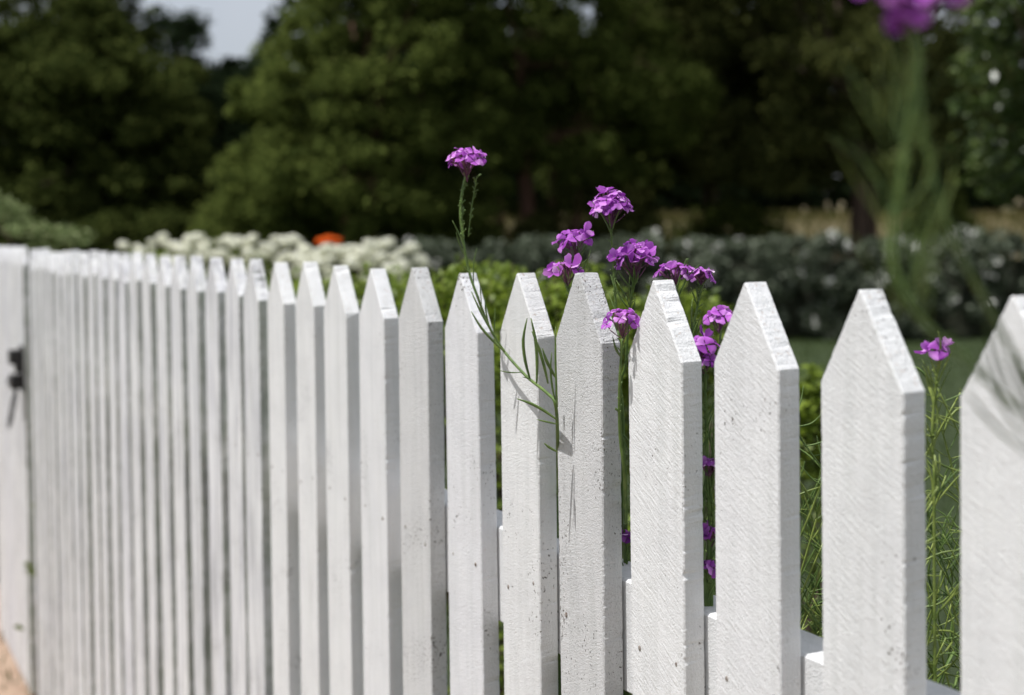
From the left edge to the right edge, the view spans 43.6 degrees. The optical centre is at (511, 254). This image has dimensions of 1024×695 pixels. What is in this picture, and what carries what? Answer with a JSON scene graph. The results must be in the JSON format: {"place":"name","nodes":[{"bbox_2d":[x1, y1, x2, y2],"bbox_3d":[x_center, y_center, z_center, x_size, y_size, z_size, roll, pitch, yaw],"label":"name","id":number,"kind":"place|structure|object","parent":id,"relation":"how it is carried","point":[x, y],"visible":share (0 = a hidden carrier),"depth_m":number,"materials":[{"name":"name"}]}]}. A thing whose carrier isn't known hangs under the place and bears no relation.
{"place":"outdoors","nodes":[
{"label":"outdoors","id":0,"kind":"place"},
{"bbox_2d":[0,630,37,694],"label":"path","id":1,"kind":"structure","parent":0,"point":[20,687],"depth_m":4.16,"materials":[{"name":"beige soil"}]},
{"bbox_2d":[0,246,37,693],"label":"picket gate","id":2,"kind":"structure","parent":1,"relation":"on","point":[16,482],"depth_m":4.09,"materials":[{"name":"paint"}]},
{"bbox_2d":[13,503,35,694],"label":"climbing weed","id":3,"kind":"object","parent":1,"relation":"on","point":[32,570],"visible":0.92,"depth_m":3.84,"materials":[{"name":"green plant"}]},
{"bbox_2d":[601,308,640,694],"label":"flowering stem plant","id":4,"kind":"object","parent":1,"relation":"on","point":[622,315],"visible":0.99,"depth_m":1.02,"materials":[{"name":"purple plant"}]},
{"bbox_2d":[694,305,732,605],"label":"flowering stem plant","id":5,"kind":"object","parent":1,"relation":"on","point":[722,313],"visible":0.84,"depth_m":0.98,"materials":[{"name":"purple plant"}]},
{"bbox_2d":[0,0,1023,202],"label":"sky","id":6,"kind":"structure","parent":0,"point":[237,27],"materials":[{"name":"white"}]},
{"bbox_2d":[0,199,1023,694],"bbox_3d":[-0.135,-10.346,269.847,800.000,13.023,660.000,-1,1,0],"label":"ground","id":7,"kind":"structure","parent":0,"point":[951,431],"depth_m":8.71,"materials":[{"name":"green plant"}]},
{"bbox_2d":[0,192,96,569],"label":"grey green shrub","id":8,"kind":"object","parent":7,"relation":"on","point":[16,226],"visible":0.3,"depth_m":5.38,"materials":[{"name":"green plant"}]},
{"bbox_2d":[0,196,173,264],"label":"shaded shrub","id":9,"kind":"object","parent":7,"relation":"on","point":[80,217],"visible":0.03,"depth_m":20.23,"materials":[{"name":"green plant"}]},
{"bbox_2d":[0,0,246,249],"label":"evergreen tree","id":10,"kind":"object","parent":7,"relation":"on","point":[96,66],"visible":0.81,"depth_m":21.00,"materials":[{"name":"green plant"}]},
{"bbox_2d":[117,233,206,277],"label":"white flowering shrub","id":11,"kind":"object","parent":7,"relation":"on","point":[124,245],"visible":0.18,"depth_m":7.53,"materials":[{"name":"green plant"}]},
{"bbox_2d":[21,202,329,295],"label":"shaded shrub","id":12,"kind":"object","parent":7,"relation":"on","point":[161,222],"visible":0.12,"depth_m":19.63,"materials":[{"name":"green plant"}]},
{"bbox_2d":[88,3,277,221],"bbox_3d":[-8.399,-3.573,33.034,5.032,6.034,3.584,-1,1,0],"label":"tree","id":13,"kind":"object","parent":7,"relation":"on","point":[188,28],"visible":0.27,"depth_m":32.52,"materials":[{"name":"green plant"}]},
{"bbox_2d":[160,233,241,281],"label":"white flowering shrub","id":14,"kind":"object","parent":7,"relation":"on","point":[197,240],"visible":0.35,"depth_m":7.17,"materials":[{"name":"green plant"}]},
{"bbox_2d":[166,54,306,197],"bbox_3d":[-8.336,-3.324,37.992,4.699,5.374,3.046,-1,1,0],"label":"tree","id":15,"kind":"object","parent":7,"relation":"on","point":[248,67],"visible":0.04,"depth_m":37.12,"materials":[{"name":"green plant"}]},
{"bbox_2d":[157,192,360,293],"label":"shaded shrub","id":16,"kind":"object","parent":7,"relation":"on","point":[207,230],"visible":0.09,"depth_m":18.68,"materials":[{"name":"green plant"}]},
{"bbox_2d":[227,234,311,291],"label":"white flowering shrub","id":17,"kind":"object","parent":7,"relation":"on","point":[268,250],"visible":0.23,"depth_m":6.92,"materials":[{"name":"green plant"}]},
{"bbox_2d":[266,267,330,298],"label":"leafy shrub","id":18,"kind":"object","parent":7,"relation":"on","point":[295,286],"depth_m":3.00,"materials":[{"name":"green plant"}]},
{"bbox_2d":[315,235,342,265],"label":"orange flower","id":19,"kind":"object","parent":7,"relation":"on","point":[332,240],"visible":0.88,"depth_m":7.38,"materials":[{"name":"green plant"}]},
{"bbox_2d":[289,243,375,297],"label":"white flowering shrub","id":20,"kind":"object","parent":7,"relation":"on","point":[321,256],"visible":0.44,"depth_m":6.72,"materials":[{"name":"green plant"}]},
{"bbox_2d":[229,173,516,288],"bbox_3d":[-1.909,-0.009,19.508,5.350,2.474,2.273,-1,1,0],"label":"shaded shrub","id":21,"kind":"object","parent":7,"relation":"on","point":[470,240],"visible":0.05,"depth_m":19.25,"materials":[{"name":"green plant"}]},
{"bbox_2d":[205,0,555,271],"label":"olive green tree","id":22,"kind":"object","parent":7,"relation":"on","point":[355,76],"visible":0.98,"depth_m":17.88,"materials":[{"name":"green plant"}]},
{"bbox_2d":[321,262,449,635],"bbox_3d":[-0.277,0.703,2.767,0.449,1.374,0.361,-1,1,0],"label":"leafy shrub","id":23,"kind":"object","parent":7,"relation":"on","point":[397,293],"visible":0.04,"depth_m":2.73,"materials":[{"name":"green plant"}]},
{"bbox_2d":[343,237,446,487],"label":"white flowering shrub","id":24,"kind":"object","parent":7,"relation":"on","point":[396,259],"visible":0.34,"depth_m":6.42,"materials":[{"name":"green plant"}]},
{"bbox_2d":[395,254,555,694],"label":"leafy shrub","id":25,"kind":"object","parent":7,"relation":"on","point":[493,288],"visible":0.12,"depth_m":2.52,"materials":[{"name":"green plant"}]},
{"bbox_2d":[455,185,509,252],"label":"shaded shrub","id":26,"kind":"object","parent":7,"relation":"on","point":[485,223],"visible":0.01,"depth_m":20.72,"materials":[{"name":"green plant"}]},
{"bbox_2d":[362,233,618,301],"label":"clipped hedge","id":27,"kind":"object","parent":7,"relation":"on","point":[533,254],"visible":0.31,"depth_m":15.11,"materials":[{"name":"green plant"}]},
{"bbox_2d":[446,146,560,694],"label":"flowering stem plant","id":28,"kind":"object","parent":7,"relation":"on","point":[464,158],"visible":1,"depth_m":1.17,"materials":[{"name":"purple plant"}]},
{"bbox_2d":[0,0,1023,220],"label":"distant wood","id":29,"kind":"object","parent":7,"relation":"on","point":[682,195],"visible":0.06,"depth_m":51.10,"materials":[{"name":"green plant"}]},
{"bbox_2d":[29,248,1023,694],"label":"picket fence","id":30,"kind":"object","parent":7,"relation":"on","point":[239,482],"visible":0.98,"depth_m":1.28,"materials":[{"name":"paint"}]},
{"bbox_2d":[397,0,723,241],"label":"multi trunk tree","id":31,"kind":"object","parent":7,"relation":"on","point":[543,79],"visible":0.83,"depth_m":19.39,"materials":[{"name":"green plant"}]},
{"bbox_2d":[490,258,641,694],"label":"leafy shrub","id":32,"kind":"object","parent":7,"relation":"on","point":[556,296],"visible":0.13,"depth_m":2.32,"materials":[{"name":"green plant"}]},
{"bbox_2d":[503,155,689,304],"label":"shaded shrub","id":33,"kind":"object","parent":7,"relation":"on","point":[544,221],"visible":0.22,"depth_m":19.69,"materials":[{"name":"green plant"}]},
{"bbox_2d":[542,186,659,529],"bbox_3d":[0.087,0.678,1.130,0.104,1.477,0.056,0,1,26],"label":"flowering stem plant","id":34,"kind":"object","parent":7,"relation":"on","point":[610,204],"visible":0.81,"depth_m":1.11,"materials":[{"name":"purple plant"}]},
{"bbox_2d":[622,526,630,694],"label":"flowering stem plant","id":35,"kind":"object","parent":7,"relation":"on","point":[626,537],"visible":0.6,"depth_m":1.11,"materials":[{"name":"purple plant"}]},
{"bbox_2d":[604,180,678,280],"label":"shaded shrub","id":36,"kind":"object","parent":7,"relation":"on","point":[644,197],"visible":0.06,"depth_m":22.80,"materials":[{"name":"green plant"}]},
{"bbox_2d":[622,433,715,593],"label":"podded stem plant","id":37,"kind":"object","parent":7,"relation":"on","point":[627,439],"visible":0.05,"depth_m":1.10,"materials":[{"name":"green plant"}]},
{"bbox_2d":[622,281,732,558],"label":"leafy shrub","id":38,"kind":"object","parent":7,"relation":"on","point":[687,301],"visible":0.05,"depth_m":2.57,"materials":[{"name":"green plant"}]},
{"bbox_2d":[653,258,715,345],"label":"flowering stem plant","id":39,"kind":"object","parent":7,"relation":"on","point":[685,271],"visible":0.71,"depth_m":1.03,"materials":[{"name":"purple plant"}]},
{"bbox_2d":[513,0,901,230],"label":"background tree","id":40,"kind":"object","parent":7,"relation":"on","point":[751,89],"visible":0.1,"depth_m":23.21,"materials":[{"name":"green plant"}]},
{"bbox_2d":[666,195,806,262],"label":"shaded shrub","id":41,"kind":"object","parent":7,"relation":"on","point":[739,217],"visible":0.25,"depth_m":22.07,"materials":[{"name":"green plant"}]},
{"bbox_2d":[799,461,822,635],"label":"podded stem plant","id":42,"kind":"object","parent":7,"relation":"on","point":[806,534],"visible":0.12,"depth_m":1.19,"materials":[{"name":"green plant"}]},
{"bbox_2d":[799,363,823,633],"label":"leafy shrub","id":43,"kind":"object","parent":7,"relation":"on","point":[809,413],"visible":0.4,"depth_m":2.48,"materials":[{"name":"green plant"}]},
{"bbox_2d":[607,225,1023,341],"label":"clipped hedge","id":44,"kind":"object","parent":7,"relation":"on","point":[815,296],"visible":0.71,"depth_m":16.11,"materials":[{"name":"green plant"}]},
{"bbox_2d":[702,385,928,667],"bbox_3d":[0.249,0.759,1.086,0.255,1.313,0.161,-1,1,0],"label":"podded stem plant","id":45,"kind":"object","parent":7,"relation":"on","point":[814,459],"visible":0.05,"depth_m":1.04,"materials":[{"name":"green plant"}]},
{"bbox_2d":[629,0,1023,259],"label":"spreading tree","id":46,"kind":"object","parent":7,"relation":"on","point":[781,137],"visible":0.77,"depth_m":20.67,"materials":[{"name":"green plant"}]},
{"bbox_2d":[799,458,937,682],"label":"podded stem plant","id":47,"kind":"object","parent":7,"relation":"on","point":[816,633],"visible":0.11,"depth_m":1.00,"materials":[{"name":"green plant"}]},
{"bbox_2d":[800,465,960,691],"bbox_3d":[0.337,0.771,1.082,0.207,1.287,0.111,-1,1,-15],"label":"podded stem plant","id":48,"kind":"object","parent":7,"relation":"on","point":[958,679],"visible":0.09,"depth_m":1.05,"materials":[{"name":"green plant"}]},
{"bbox_2d":[803,366,962,665],"bbox_3d":[0.292,0.750,0.971,0.183,1.335,0.141,-2,1,-34],"label":"podded stem plant","id":49,"kind":"object","parent":7,"relation":"on","point":[948,411],"visible":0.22,"depth_m":0.94,"materials":[{"name":"green plant"}]},
{"bbox_2d":[818,456,960,690],"bbox_3d":[0.386,0.790,1.128,0.260,1.246,0.122,-1,1,-8],"label":"podded stem plant","id":50,"kind":"object","parent":7,"relation":"on","point":[941,541],"visible":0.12,"depth_m":1.14,"materials":[{"name":"green plant"}]},
{"bbox_2d":[819,462,960,687],"bbox_3d":[0.362,0.783,1.046,0.155,1.263,0.240,0,1,39],"label":"podded stem plant","id":51,"kind":"object","parent":7,"relation":"on","point":[949,566],"visible":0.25,"depth_m":1.00,"materials":[{"name":"green plant"}]},
{"bbox_2d":[831,0,1023,451],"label":"flowering stem plant","id":52,"kind":"object","parent":7,"relation":"on","point":[907,16],"visible":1,"depth_m":0.43,"materials":[{"name":"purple plant"}]},
{"bbox_2d":[914,331,953,681],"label":"flowering stem plant","id":53,"kind":"object","parent":7,"relation":"on","point":[938,354],"visible":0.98,"depth_m":0.90,"materials":[{"name":"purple plant"}]},
{"bbox_2d":[897,188,994,259],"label":"shaded shrub","id":54,"kind":"object","parent":7,"relation":"on","point":[957,214],"visible":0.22,"depth_m":22.47,"materials":[{"name":"green plant"}]},
{"bbox_2d":[945,0,1023,208],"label":"light leaved tree","id":55,"kind":"object","parent":7,"relation":"on","point":[1007,157],"visible":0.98,"depth_m":10.53,"materials":[{"name":"green plant"}]},
{"bbox_2d":[50,208,1023,260],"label":"dry grass","id":56,"kind":"structure","parent":0,"point":[1008,216],"depth_m":30.92,"materials":[{"name":"green plant"}]}
]}

